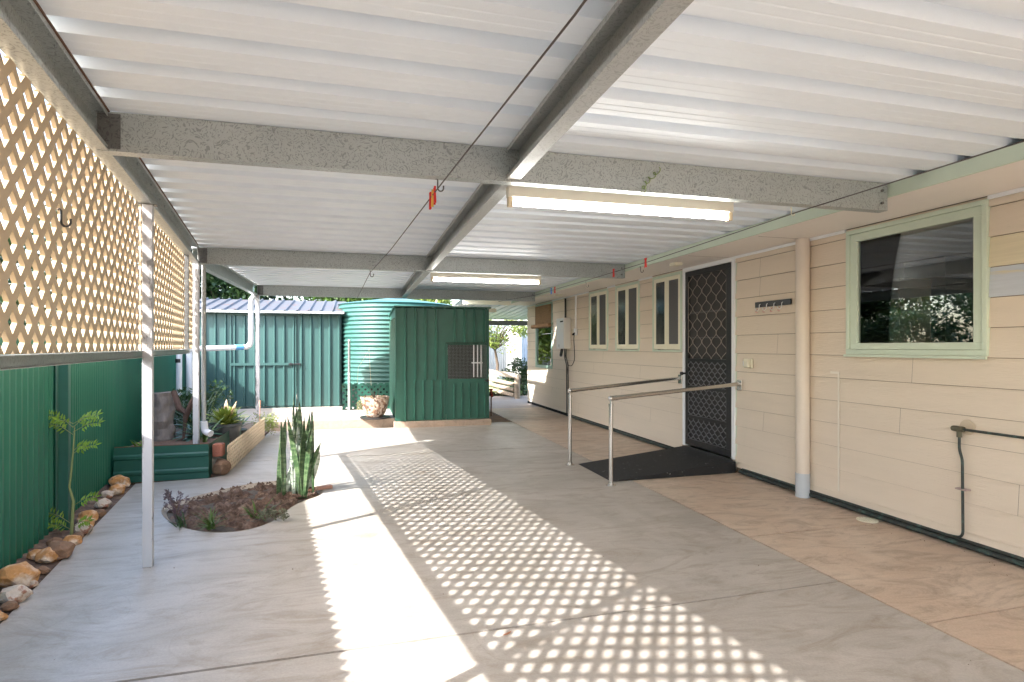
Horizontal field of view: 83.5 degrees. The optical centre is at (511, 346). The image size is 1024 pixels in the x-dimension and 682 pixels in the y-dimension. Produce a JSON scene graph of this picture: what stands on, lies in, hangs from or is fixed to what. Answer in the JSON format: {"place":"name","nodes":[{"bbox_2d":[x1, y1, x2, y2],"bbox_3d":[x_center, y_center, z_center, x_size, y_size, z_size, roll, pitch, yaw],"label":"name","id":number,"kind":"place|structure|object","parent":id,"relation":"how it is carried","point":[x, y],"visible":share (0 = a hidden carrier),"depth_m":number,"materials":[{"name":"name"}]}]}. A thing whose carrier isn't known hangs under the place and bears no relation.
{"place":"outdoors","nodes":[
{"label":"outdoors","id":0,"kind":"place"},
{"bbox_2d":[0,485,132,623],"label":"rockery soil","id":1,"kind":"structure","parent":0,"point":[63,534],"depth_m":4.08,"materials":[{"name":"soil"}]},
{"bbox_2d":[0,611,7,620],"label":"rock","id":2,"kind":"object","parent":1,"relation":"on","point":[3,616],"visible":1,"depth_m":2.82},
{"bbox_2d":[1,600,19,611],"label":"rock","id":3,"kind":"object","parent":1,"relation":"on","point":[8,606],"visible":1,"depth_m":2.92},
{"bbox_2d":[0,584,32,603],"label":"rock","id":4,"kind":"object","parent":1,"relation":"on","point":[19,593],"visible":0.91,"depth_m":3.01,"materials":[{"name":"stone"}]},
{"bbox_2d":[0,561,40,587],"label":"rock","id":5,"kind":"object","parent":1,"relation":"on","point":[25,573],"visible":0.88,"depth_m":3.17,"materials":[{"name":"stone"}]},
{"bbox_2d":[27,580,38,588],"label":"rock","id":6,"kind":"object","parent":1,"relation":"on","point":[33,583],"visible":0.84,"depth_m":3.20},
{"bbox_2d":[26,549,40,559],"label":"rock","id":7,"kind":"object","parent":1,"relation":"on","point":[32,554],"visible":0.58,"depth_m":3.59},
{"bbox_2d":[38,566,50,573],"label":"rock","id":8,"kind":"object","parent":1,"relation":"on","point":[44,569],"visible":0.78,"depth_m":3.40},
{"bbox_2d":[35,547,57,562],"bbox_3d":[-2.920,1.311,3.596,0.116,0.102,0.125,0,0,4],"label":"rock","id":9,"kind":"object","parent":1,"relation":"on","point":[47,555],"visible":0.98,"depth_m":3.56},
{"bbox_2d":[46,537,62,544],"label":"rock","id":10,"kind":"object","parent":1,"relation":"on","point":[55,539],"visible":0.49,"depth_m":3.87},
{"bbox_2d":[48,541,75,558],"bbox_3d":[-2.890,1.294,3.674,0.155,0.114,0.163,0,0,-15],"label":"rock","id":11,"kind":"object","parent":1,"relation":"on","point":[64,549],"visible":0.86,"depth_m":3.63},
{"bbox_2d":[63,535,82,544],"bbox_3d":[-2.997,1.322,3.910,0.097,0.076,0.099,0,0,12],"label":"rock","id":12,"kind":"object","parent":1,"relation":"on","point":[76,539],"visible":0.69,"depth_m":3.90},
{"bbox_2d":[47,410,105,534],"bbox_3d":[-3.136,0.897,4.071,0.466,0.907,0.223,0,0,-15],"label":"sapling","id":13,"kind":"object","parent":1,"relation":"on","point":[83,446],"visible":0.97,"depth_m":4.07,"materials":[{"name":"green"}]},
{"bbox_2d":[75,522,92,533],"bbox_3d":[-3.090,1.310,4.139,0.107,0.084,0.103,0,0,-25],"label":"rock","id":14,"kind":"object","parent":1,"relation":"on","point":[86,529],"visible":0.66,"depth_m":4.11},
{"bbox_2d":[77,510,98,522],"bbox_3d":[-3.252,1.305,4.389,0.133,0.108,0.126,0,0,-15],"label":"rock","id":15,"kind":"object","parent":1,"relation":"on","point":[94,514],"visible":0.63,"depth_m":4.38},
{"bbox_2d":[96,509,106,516],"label":"rock","id":16,"kind":"object","parent":1,"relation":"on","point":[101,512],"visible":0.62,"depth_m":4.55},
{"bbox_2d":[94,498,111,508],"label":"rock","id":17,"kind":"object","parent":1,"relation":"on","point":[103,503],"visible":0.97,"depth_m":4.77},
{"bbox_2d":[101,490,114,498],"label":"rock","id":18,"kind":"object","parent":1,"relation":"on","point":[107,494],"visible":0.94,"depth_m":5.08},
{"bbox_2d":[108,484,124,494],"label":"rock","id":19,"kind":"object","parent":1,"relation":"on","point":[118,489],"visible":0.83,"depth_m":5.22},
{"bbox_2d":[108,475,130,487],"bbox_3d":[-3.776,1.297,5.519,0.175,0.130,0.170,0,0,-36],"label":"rock","id":20,"kind":"object","parent":1,"relation":"on","point":[120,479],"visible":0.82,"depth_m":5.47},
{"bbox_2d":[130,485,321,531],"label":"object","id":21,"kind":"object","parent":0,"point":[223,528],"depth_m":4.72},
{"bbox_2d":[211,448,249,477],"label":"side garden soil","id":22,"kind":"structure","parent":0,"point":[214,475],"depth_m":6.00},
{"bbox_2d":[212,457,225,472],"bbox_3d":[-3.116,1.272,6.087,0.165,0.216,0.096,0,0,-43],"label":"rubble stone","id":23,"kind":"object","parent":22,"relation":"on","point":[214,459],"visible":0.32,"depth_m":6.04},
{"bbox_2d":[212,443,224,456],"bbox_3d":[-3.090,1.085,6.046,0.100,0.130,0.120,0,0,-15],"label":"brick","id":24,"kind":"object","parent":23,"relation":"on","point":[218,449],"visible":1,"depth_m":5.99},
{"bbox_2d":[212,458,230,474],"bbox_3d":[-3.053,1.269,6.041,0.182,0.176,0.169,0,0,27],"label":"rubble stone","id":25,"kind":"object","parent":22,"relation":"on","point":[221,466],"visible":1,"depth_m":5.98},
{"bbox_2d":[0,50,527,328],"label":"sky","id":26,"kind":"structure","parent":0,"point":[2,54],"materials":[{"name":"white"}]},
{"bbox_2d":[175,394,394,431],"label":"raised slab","id":27,"kind":"structure","parent":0,"point":[329,413],"depth_m":10.30,"materials":[{"name":"concrete"}]},
{"bbox_2d":[186,352,191,395],"bbox_3d":[-5.416,0.550,9.626,0.087,1.600,0.087,0,0,-15],"label":"garden pole","id":28,"kind":"object","parent":27,"relation":"on","point":[189,370],"visible":0.32,"depth_m":9.59,"materials":[{"name":"white plastic"}]},
{"bbox_2d":[185,298,344,408],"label":"garden shed","id":29,"kind":"structure","parent":27,"relation":"on","point":[300,349],"depth_m":11.26,"materials":[{"name":"green metal"}]},
{"bbox_2d":[230,315,299,406],"bbox_3d":[-4.787,0.280,11.158,1.272,1.760,0.067,0,0,-15],"label":"door","id":30,"kind":"structure","parent":29,"relation":"in","point":[278,363],"depth_m":11.19,"materials":[{"name":"green metal"}]},
{"bbox_2d":[271,418,393,430],"bbox_3d":[-2.916,1.288,9.416,1.920,0.163,0.016,0,0,-15],"label":"slab edge","id":31,"kind":"object","parent":27,"relation":"attached to","point":[345,424],"visible":0.5,"depth_m":9.46,"materials":[{"name":"concrete"}]},
{"bbox_2d":[348,339,350,409],"bbox_3d":[-3.074,0.532,10.833,0.054,1.335,0.054,0,0,-15],"label":"steel pole","id":32,"kind":"object","parent":27,"relation":"on","point":[349,340],"visible":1,"depth_m":10.81,"materials":[{"name":"white metal"}]},
{"bbox_2d":[342,383,388,409],"bbox_3d":[-2.704,0.945,10.999,1.050,0.500,0.012,0,0,-15],"label":"lattice skirt","id":33,"kind":"object","parent":27,"relation":"on","point":[360,391],"visible":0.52,"depth_m":10.93,"materials":[{"name":"green paint"}]},
{"bbox_2d":[359,395,389,419],"bbox_3d":[-2.300,1.017,9.627,0.500,0.364,0.500,0,0,-15],"label":"mosaic pot","id":34,"kind":"object","parent":27,"relation":"on","point":[375,408],"visible":0.99,"depth_m":9.46,"materials":[{"name":"beige ceramic"}]},
{"bbox_2d":[357,388,386,410],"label":"trailing succulent","id":35,"kind":"object","parent":34,"relation":"in","point":[359,403],"visible":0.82,"depth_m":9.57,"materials":[{"name":"green plant"}]},
{"bbox_2d":[338,298,451,405],"bbox_3d":[-2.494,0.085,12.397,2.440,2.230,2.440,0,0,-15],"label":"water tank","id":36,"kind":"object","parent":27,"relation":"on","point":[365,326],"visible":0.3,"depth_m":11.27,"materials":[{"name":"green"}]},
{"bbox_2d":[489,411,509,422],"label":"side soil","id":37,"kind":"structure","parent":0,"point":[495,418],"depth_m":10.85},
{"bbox_2d":[489,389,492,415],"bbox_3d":[-0.394,1.084,11.131,0.080,0.532,0.141,0,0,-15],"label":"garden tap","id":38,"kind":"object","parent":37,"relation":"on","point":[491,394],"visible":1,"depth_m":11.16,"materials":[{"name":"brown"}]},
{"bbox_2d":[0,422,1023,681],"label":"patio","id":39,"kind":"structure","parent":0,"point":[418,554],"depth_m":3.14,"materials":[{"name":"concrete"}]},
{"bbox_2d":[113,428,240,484],"bbox_3d":[-3.741,1.197,6.590,0.845,0.406,1.732,0,0,-15],"label":"raised planter","id":40,"kind":"object","parent":39,"relation":"on","point":[178,459],"visible":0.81,"depth_m":5.81,"materials":[{"name":"green paint"}]},
{"bbox_2d":[154,392,175,440],"bbox_3d":[-3.956,0.796,6.489,0.273,0.562,0.278,0,0,-15],"label":"tree stump","id":41,"kind":"object","parent":40,"relation":"on","point":[164,413],"visible":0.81,"depth_m":6.41,"materials":[{"name":"grey wood"}]},
{"bbox_2d":[171,390,192,438],"bbox_3d":[-3.662,0.760,6.421,0.322,0.544,0.093,0,0,-1],"label":"driftwood","id":42,"kind":"object","parent":40,"relation":"on","point":[186,412],"visible":0.86,"depth_m":6.39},
{"bbox_2d":[174,401,217,436],"bbox_3d":[-3.820,0.909,6.922,0.769,0.487,0.886,0,0,10],"label":"agapanthus","id":43,"kind":"object","parent":40,"relation":"on","point":[190,423],"visible":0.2,"depth_m":6.88,"materials":[{"name":"green plant"}]},
{"bbox_2d":[176,417,223,441],"bbox_3d":[-3.486,0.905,6.357,0.379,0.315,0.513,0,0,-2],"label":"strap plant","id":44,"kind":"object","parent":40,"relation":"on","point":[205,438],"visible":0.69,"depth_m":6.31,"materials":[{"name":"green plant"}]},
{"bbox_2d":[171,417,228,441],"bbox_3d":[-3.585,0.986,6.606,0.578,0.281,0.651,0,0,20],"label":"broad leaf plant","id":45,"kind":"object","parent":40,"relation":"on","point":[190,437],"visible":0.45,"depth_m":6.54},
{"bbox_2d":[167,379,233,428],"bbox_3d":[-4.471,0.909,7.953,1.045,0.902,1.138,0,0,-15],"label":"leafy shrub","id":46,"kind":"object","parent":40,"relation":"on","point":[184,398],"visible":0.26,"depth_m":8.17,"materials":[{"name":"green plant"}]},
{"bbox_2d":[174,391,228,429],"bbox_3d":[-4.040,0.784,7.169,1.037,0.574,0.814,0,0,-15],"label":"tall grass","id":47,"kind":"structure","parent":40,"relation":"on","point":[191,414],"depth_m":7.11,"materials":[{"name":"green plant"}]},
{"bbox_2d":[208,421,241,457],"bbox_3d":[-3.479,1.137,6.957,0.380,0.425,0.380,0,0,-15],"label":"plant pot","id":48,"kind":"object","parent":40,"relation":"in","point":[233,430],"visible":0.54,"depth_m":6.85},
{"bbox_2d":[206,399,252,424],"bbox_3d":[-3.481,0.808,6.976,0.615,0.322,0.573,0,0,37],"label":"bromeliad","id":49,"kind":"object","parent":48,"relation":"in","point":[228,414],"visible":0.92,"depth_m":6.91,"materials":[{"name":"green"}]},
{"bbox_2d":[161,480,322,531],"bbox_3d":[-2.269,1.368,4.987,1.221,0.162,1.459,0,0,23],"label":"garden bed","id":50,"kind":"object","parent":39,"relation":"in","point":[221,498],"visible":0.77,"depth_m":4.87,"materials":[{"name":"soil"}]},
{"bbox_2d":[163,488,189,521],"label":"succulent","id":51,"kind":"object","parent":50,"relation":"on","point":[170,500],"visible":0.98,"depth_m":4.41,"materials":[{"name":"purple plant"}]},
{"bbox_2d":[167,511,192,530],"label":"grass tuft","id":52,"kind":"object","parent":50,"relation":"on","point":[179,522],"visible":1,"depth_m":4.31,"materials":[{"name":"green plant"}]},
{"bbox_2d":[193,507,230,529],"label":"grass tuft","id":53,"kind":"object","parent":50,"relation":"on","point":[211,521],"visible":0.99,"depth_m":4.25,"materials":[{"name":"green plant"}]},
{"bbox_2d":[240,497,283,521],"bbox_3d":[-2.021,1.273,4.532,0.292,0.177,0.341,0,0,20],"label":"grass tuft","id":54,"kind":"object","parent":50,"relation":"on","point":[250,514],"visible":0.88,"depth_m":4.51,"materials":[{"name":"green plant"}]},
{"bbox_2d":[259,507,289,520],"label":"spilling succulent","id":55,"kind":"object","parent":50,"relation":"on","point":[274,512],"visible":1,"depth_m":4.43,"materials":[{"name":"green plant"}]},
{"bbox_2d":[276,396,320,498],"bbox_3d":[-1.938,0.915,5.264,0.419,0.911,0.200,0,0,3],"label":"snake plant","id":56,"kind":"object","parent":50,"relation":"on","point":[298,478],"visible":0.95,"depth_m":5.21,"materials":[{"name":"plant"}]},
{"bbox_2d":[308,484,332,491],"bbox_3d":[-1.817,1.335,5.414,0.244,0.030,0.054,0,0,-39],"label":"broken tile","id":57,"kind":"object","parent":50,"relation":"on","point":[329,486],"visible":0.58,"depth_m":5.42,"materials":[{"name":"ceramic"}]},
{"bbox_2d":[227,418,264,473],"bbox_3d":[-3.344,1.197,7.293,0.006,0.300,2.500,0,0,-15],"label":"lattice edging","id":58,"kind":"object","parent":39,"relation":"on","point":[257,430],"visible":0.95,"depth_m":7.05,"materials":[{"name":"wood"}]},
{"bbox_2d":[252,400,280,434],"bbox_3d":[-3.704,1.073,8.631,0.452,0.546,0.311,0,0,-4],"label":"fern clump","id":59,"kind":"object","parent":39,"relation":"on","point":[269,422],"visible":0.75,"depth_m":8.62,"materials":[{"name":"green plant"}]},
{"bbox_2d":[388,305,490,427],"bbox_3d":[-1.404,0.347,10.649,1.660,2.065,1.960,0,0,-15],"label":"aviary","id":60,"kind":"object","parent":39,"relation":"on","point":[438,366],"visible":0.95,"depth_m":9.78,"materials":[{"name":"green painted corrugated metal"},{"name":"wire mesh"}]},
{"bbox_2d":[446,343,488,419],"bbox_3d":[-0.760,0.594,9.865,0.742,1.297,0.039,0,0,-15],"label":"door","id":61,"kind":"structure","parent":60,"relation":"in","point":[467,398],"depth_m":9.87,"materials":[{"name":"green metal"}]},
{"bbox_2d":[0,0,1023,567],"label":"carport","id":62,"kind":"object","parent":39,"relation":"on","point":[308,148],"visible":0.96,"depth_m":2.58,"materials":[{"name":"white"}]},
{"bbox_2d":[57,208,71,227],"bbox_3d":[-1.665,-0.479,2.135,0.047,0.072,0.008,0,0,-15],"label":"lattice hook","id":63,"kind":"object","parent":62,"relation":"hanging from","point":[61,219],"visible":1,"depth_m":2.13,"materials":[{"name":"black metal"}]},
{"bbox_2d":[175,265,255,436],"bbox_3d":[-4.292,0.235,7.758,1.116,2.231,3.818,0,0,-18],"label":"stormwater pipe","id":64,"kind":"object","parent":62,"relation":"attached to","point":[205,430],"visible":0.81,"depth_m":6.15,"materials":[{"name":"white plastic"}]},
{"bbox_2d":[430,272,540,284],"bbox_3d":[-0.304,-0.835,6.987,1.370,0.121,0.055,0,0,-15],"label":"fluorescent light","id":65,"kind":"object","parent":62,"relation":"attached to","point":[501,278],"visible":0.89,"depth_m":6.96,"materials":[{"name":"beige"}]},
{"bbox_2d":[506,186,733,221],"bbox_3d":[0.667,-0.840,3.375,1.435,0.121,0.055,0,0,-15],"label":"fluorescent light","id":66,"kind":"object","parent":62,"relation":"attached to","point":[583,197],"visible":0.9,"depth_m":3.34,"materials":[{"name":"beige"}]},
{"bbox_2d":[641,167,660,193],"bbox_3d":[0.782,-0.935,3.231,0.117,0.157,0.021,0,0,-15],"label":"garden string","id":67,"kind":"object","parent":62,"relation":"attached to","point":[655,174],"visible":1,"depth_m":3.23,"materials":[{"name":"green"}]},
{"bbox_2d":[566,374,681,465],"bbox_3d":[1.367,0.850,6.865,1.630,1.000,0.099,0,0,-23],"label":"handrail","id":68,"kind":"object","parent":39,"relation":"on","point":[572,390],"visible":0.98,"depth_m":6.62,"materials":[{"name":"silver metal"}]},
{"bbox_2d":[606,380,741,485],"bbox_3d":[1.664,0.850,5.835,1.578,1.000,0.100,0,0,-19],"label":"handrail","id":69,"kind":"object","parent":39,"relation":"on","point":[738,383],"visible":1,"depth_m":5.66,"materials":[{"name":"silver metal"}]},
{"bbox_2d":[489,396,537,408],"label":"back path","id":70,"kind":"structure","parent":0,"point":[506,402],"depth_m":13.87,"materials":[{"name":"concrete"}]},
{"bbox_2d":[489,369,520,398],"bbox_3d":[-0.345,0.986,15.759,0.182,0.728,2.043,0,0,-30],"label":"log fence","id":71,"kind":"object","parent":70,"relation":"on","point":[516,388],"visible":0.75,"depth_m":15.28,"materials":[{"name":"wood"}]},
{"bbox_2d":[489,391,736,471],"bbox_3d":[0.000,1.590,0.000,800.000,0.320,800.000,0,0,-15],"label":"ground","id":72,"kind":"structure","parent":0,"point":[498,394],"depth_m":17.15,"materials":[{"name":"concrete"}]},
{"bbox_2d":[0,218,45,308],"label":"evergreen tree","id":73,"kind":"object","parent":72,"relation":"on","point":[1,261],"visible":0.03,"depth_m":13.37,"materials":[{"name":"green plant"}]},
{"bbox_2d":[0,297,57,327],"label":"neighbour shrub","id":74,"kind":"object","parent":72,"relation":"on","point":[9,320],"visible":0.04,"depth_m":10.77,"materials":[{"name":"green plant"}]},
{"bbox_2d":[0,337,184,568],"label":"boundary fence","id":75,"kind":"object","parent":72,"relation":"on","point":[35,456],"visible":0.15,"depth_m":4.17,"materials":[{"name":"metal"}]},
{"bbox_2d":[0,178,191,331],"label":"evergreen tree","id":76,"kind":"object","parent":72,"relation":"on","point":[61,261],"depth_m":14.15,"materials":[{"name":"green plant"}]},
{"bbox_2d":[489,407,1023,671],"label":"house path","id":77,"kind":"structure","parent":0,"point":[974,599],"depth_m":3.83,"materials":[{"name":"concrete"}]},
{"bbox_2d":[567,414,671,448],"bbox_3d":[1.588,1.320,9.132,0.045,0.040,3.980,0,0,-15],"label":"base pipe","id":78,"kind":"object","parent":77,"relation":"on","point":[631,436],"visible":0.71,"depth_m":8.63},
{"bbox_2d":[579,446,735,481],"bbox_3d":[1.560,1.288,6.417,1.455,0.120,1.050,0,0,-15],"label":"ramp","id":79,"kind":"object","parent":77,"relation":"on","point":[681,461],"depth_m":6.21,"materials":[{"name":"rubber"}]},
{"bbox_2d":[504,138,1023,567],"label":"house","id":80,"kind":"structure","parent":77,"relation":"on","point":[916,320],"depth_m":4.93,"materials":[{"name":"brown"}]},
{"bbox_2d":[453,300,528,325],"bbox_3d":[0.519,0.115,14.137,4.080,2.470,5.602,0,0,-15],"label":"awning","id":81,"kind":"object","parent":80,"relation":"attached to","point":[498,311],"visible":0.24,"depth_m":14.52,"materials":[{"name":"beige"}]},
{"bbox_2d":[531,304,550,328],"bbox_3d":[0.625,-0.654,12.534,0.089,0.492,1.230,0,0,-15],"label":"bamboo blind","id":82,"kind":"object","parent":80,"relation":"attached to","point":[542,316],"visible":1,"depth_m":12.46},
{"bbox_2d":[535,302,552,368],"bbox_3d":[0.715,-0.237,12.537,0.070,1.405,1.150,0,0,-15],"label":"window","id":83,"kind":"structure","parent":80,"relation":"in","point":[543,336],"depth_m":12.55,"materials":[{"name":"green"}]},
{"bbox_2d":[556,298,570,413],"bbox_3d":[0.995,0.180,11.111,0.152,2.240,0.410,0,0,-15],"label":"water heater","id":84,"kind":"object","parent":80,"relation":"attached to","point":[563,333],"visible":0.99,"depth_m":11.00,"materials":[{"name":"white"}]},
{"bbox_2d":[569,296,576,365],"bbox_3d":[1.120,-0.286,10.767,0.087,1.309,0.381,0,0,-15],"label":"power lead","id":85,"kind":"object","parent":80,"relation":"attached to","point":[575,331],"visible":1,"depth_m":10.63,"materials":[{"name":"white paint"}]},
{"bbox_2d":[535,268,636,297],"bbox_3d":[1.110,-0.952,9.151,0.326,0.020,4.404,0,0,-15],"label":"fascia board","id":86,"kind":"object","parent":80,"relation":"attached to","point":[580,284],"visible":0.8,"depth_m":8.93,"materials":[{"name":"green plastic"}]},
{"bbox_2d":[589,288,608,350],"bbox_3d":[1.478,-0.441,9.695,0.066,1.017,0.785,0,0,-15],"label":"window","id":87,"kind":"structure","parent":80,"relation":"in","point":[598,300],"depth_m":9.67,"materials":[{"name":"beige"}]},
{"bbox_2d":[615,281,639,350],"bbox_3d":[1.757,-0.441,8.655,0.066,1.017,0.790,0,0,-15],"label":"window","id":88,"kind":"structure","parent":80,"relation":"in","point":[627,296],"depth_m":8.63,"materials":[{"name":"beige"}]},
{"bbox_2d":[652,271,681,351],"bbox_3d":[2.055,-0.441,7.541,0.066,1.017,0.735,0,0,-15],"label":"window","id":89,"kind":"structure","parent":80,"relation":"in","point":[667,288],"depth_m":7.51,"materials":[{"name":"beige"}]},
{"bbox_2d":[670,262,681,266],"bbox_3d":[1.897,-0.952,6.637,0.100,0.034,0.120,0,0,-15],"label":"soffit box","id":90,"kind":"object","parent":80,"relation":"attached to","point":[675,264],"visible":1,"depth_m":6.59,"materials":[{"name":"beige"}]},
{"bbox_2d":[680,257,736,462],"bbox_3d":[2.273,0.141,6.654,0.145,2.218,1.032,0,0,-15],"label":"security door","id":91,"kind":"structure","parent":80,"relation":"in","point":[709,303],"depth_m":6.62,"materials":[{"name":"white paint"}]},
{"bbox_2d":[743,359,752,367],"bbox_3d":[2.426,0.172,5.935,0.068,0.095,0.130,0,0,-15],"label":"power outlet","id":92,"kind":"object","parent":80,"relation":"attached to","point":[747,363],"visible":1,"depth_m":5.88,"materials":[{"name":"beige"}]},
{"bbox_2d":[498,140,1023,301],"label":"gutter","id":93,"kind":"object","parent":80,"relation":"attached to","point":[824,203],"visible":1,"depth_m":3.17,"materials":[{"name":"green metal"}]},
{"bbox_2d":[755,298,791,312],"bbox_3d":[2.513,-0.393,5.591,0.075,0.114,0.500,0,0,-15],"label":"coat rack","id":94,"kind":"object","parent":80,"relation":"attached to","point":[773,303],"visible":1,"depth_m":5.56,"materials":[{"name":"black metal"}]},
{"bbox_2d":[795,238,809,497],"bbox_3d":[2.615,0.192,5.163,0.120,2.316,0.120,0,0,-15],"label":"downpipe","id":95,"kind":"object","parent":80,"relation":"attached to","point":[802,367],"visible":1,"depth_m":5.12,"materials":[{"name":"grey plastic"}]},
{"bbox_2d":[843,199,990,358],"bbox_3d":[2.936,-0.434,4.226,0.100,1.032,1.115,0,0,-15],"label":"window","id":96,"kind":"structure","parent":80,"relation":"in","point":[876,255],"depth_m":4.36,"materials":[{"name":"green glass"}]},
{"bbox_2d":[945,420,1023,537],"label":"gas pipe","id":97,"kind":"object","parent":80,"relation":"attached to","point":[967,427],"visible":1,"depth_m":3.81,"materials":[{"name":"metal"}]},
{"bbox_2d":[856,517,878,522],"bbox_3d":[2.761,1.347,4.459,0.150,0.007,0.150,0,0,-15],"label":"floor drain","id":98,"kind":"object","parent":77,"relation":"on","point":[867,519],"visible":1,"depth_m":4.46,"materials":[{"name":"beige"}]},
{"bbox_2d":[739,468,1023,566],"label":"base pipes","id":99,"kind":"object","parent":77,"relation":"on","point":[1000,556],"visible":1,"depth_m":4.23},
{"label":"lawn","id":100,"kind":"structure","parent":0,"visible":0},
{"bbox_2d":[200,269,307,300],"bbox_3d":[-8.032,-1.133,16.999,4.048,5.188,3.919,0,0,-15],"label":"evergreen tree","id":101,"kind":"object","parent":100,"relation":"on","point":[216,287],"visible":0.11,"depth_m":16.15,"materials":[{"name":"green plant"}]},
{"bbox_2d":[300,297,385,301],"bbox_3d":[-5.539,-0.752,18.541,4.020,4.428,3.818,0,0,34],"label":"evergreen tree","id":102,"kind":"object","parent":100,"relation":"on","point":[343,299],"visible":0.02,"depth_m":17.81,"materials":[{"name":"green plant"}]},
{"bbox_2d":[378,298,453,304],"bbox_3d":[-3.501,-0.682,20.187,3.419,4.289,3.460,0,0,-15],"label":"evergreen tree","id":103,"kind":"object","parent":100,"relation":"on","point":[440,301],"visible":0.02,"depth_m":19.84,"materials":[{"name":"green plant"}]},
{"bbox_2d":[489,374,505,382],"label":"white boulder","id":104,"kind":"object","parent":100,"relation":"on","point":[494,376],"visible":0.11,"depth_m":17.27,"materials":[{"name":"white stone"}]},
{"bbox_2d":[489,376,513,395],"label":"variegated bush","id":105,"kind":"object","parent":100,"relation":"on","point":[500,384],"visible":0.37,"depth_m":15.97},
{"bbox_2d":[490,325,523,372],"bbox_3d":[0.306,0.181,19.338,2.713,1.938,2.713,0,0,-2],"label":"clothes hoist","id":106,"kind":"object","parent":100,"relation":"on","point":[520,339],"visible":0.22,"depth_m":19.32,"materials":[{"name":"white paint"}]},
{"bbox_2d":[489,320,527,373],"bbox_3d":[-0.756,0.025,22.139,5.443,2.250,7.216,0,0,38],"label":"pale fence","id":107,"kind":"object","parent":100,"relation":"on","point":[505,359],"visible":0.14,"depth_m":22.17,"materials":[{"name":"grey"}]},
{"bbox_2d":[489,319,527,370],"bbox_3d":[-0.491,-0.382,19.030,2.677,3.172,2.008,0,0,9],"label":"mandarin tree","id":108,"kind":"object","parent":100,"relation":"on","point":[496,343],"visible":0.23,"depth_m":19.03,"materials":[{"name":"green plant"}]},
{"bbox_2d":[501,357,527,395],"bbox_3d":[0.228,0.840,16.159,0.962,1.125,1.072,0,0,-34],"label":"garden bush","id":109,"kind":"object","parent":100,"relation":"on","point":[522,368],"visible":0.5,"depth_m":15.92,"materials":[{"name":"green plant"}]},
{"bbox_3d":[-0.377,-0.843,2.994,0.047,0.072,0.008,0,0,-15],"label":"beam hook","id":110,"kind":"object","parent":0,"visible":0},
{"bbox_2d":[357,0,586,297],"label":"clothesline","id":111,"kind":"object","parent":110,"relation":"attached to","point":[544,53],"visible":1,"depth_m":1.88,"materials":[{"name":"grey metal"}]},
{"bbox_2d":[433,186,435,204],"bbox_3d":[-0.413,-0.809,3.066,0.011,0.095,0.043,0,0,-15],"label":"clothes peg","id":112,"kind":"object","parent":111,"relation":"attached to","point":[434,196],"visible":0.88,"depth_m":3.06,"materials":[{"name":"red plastic"}]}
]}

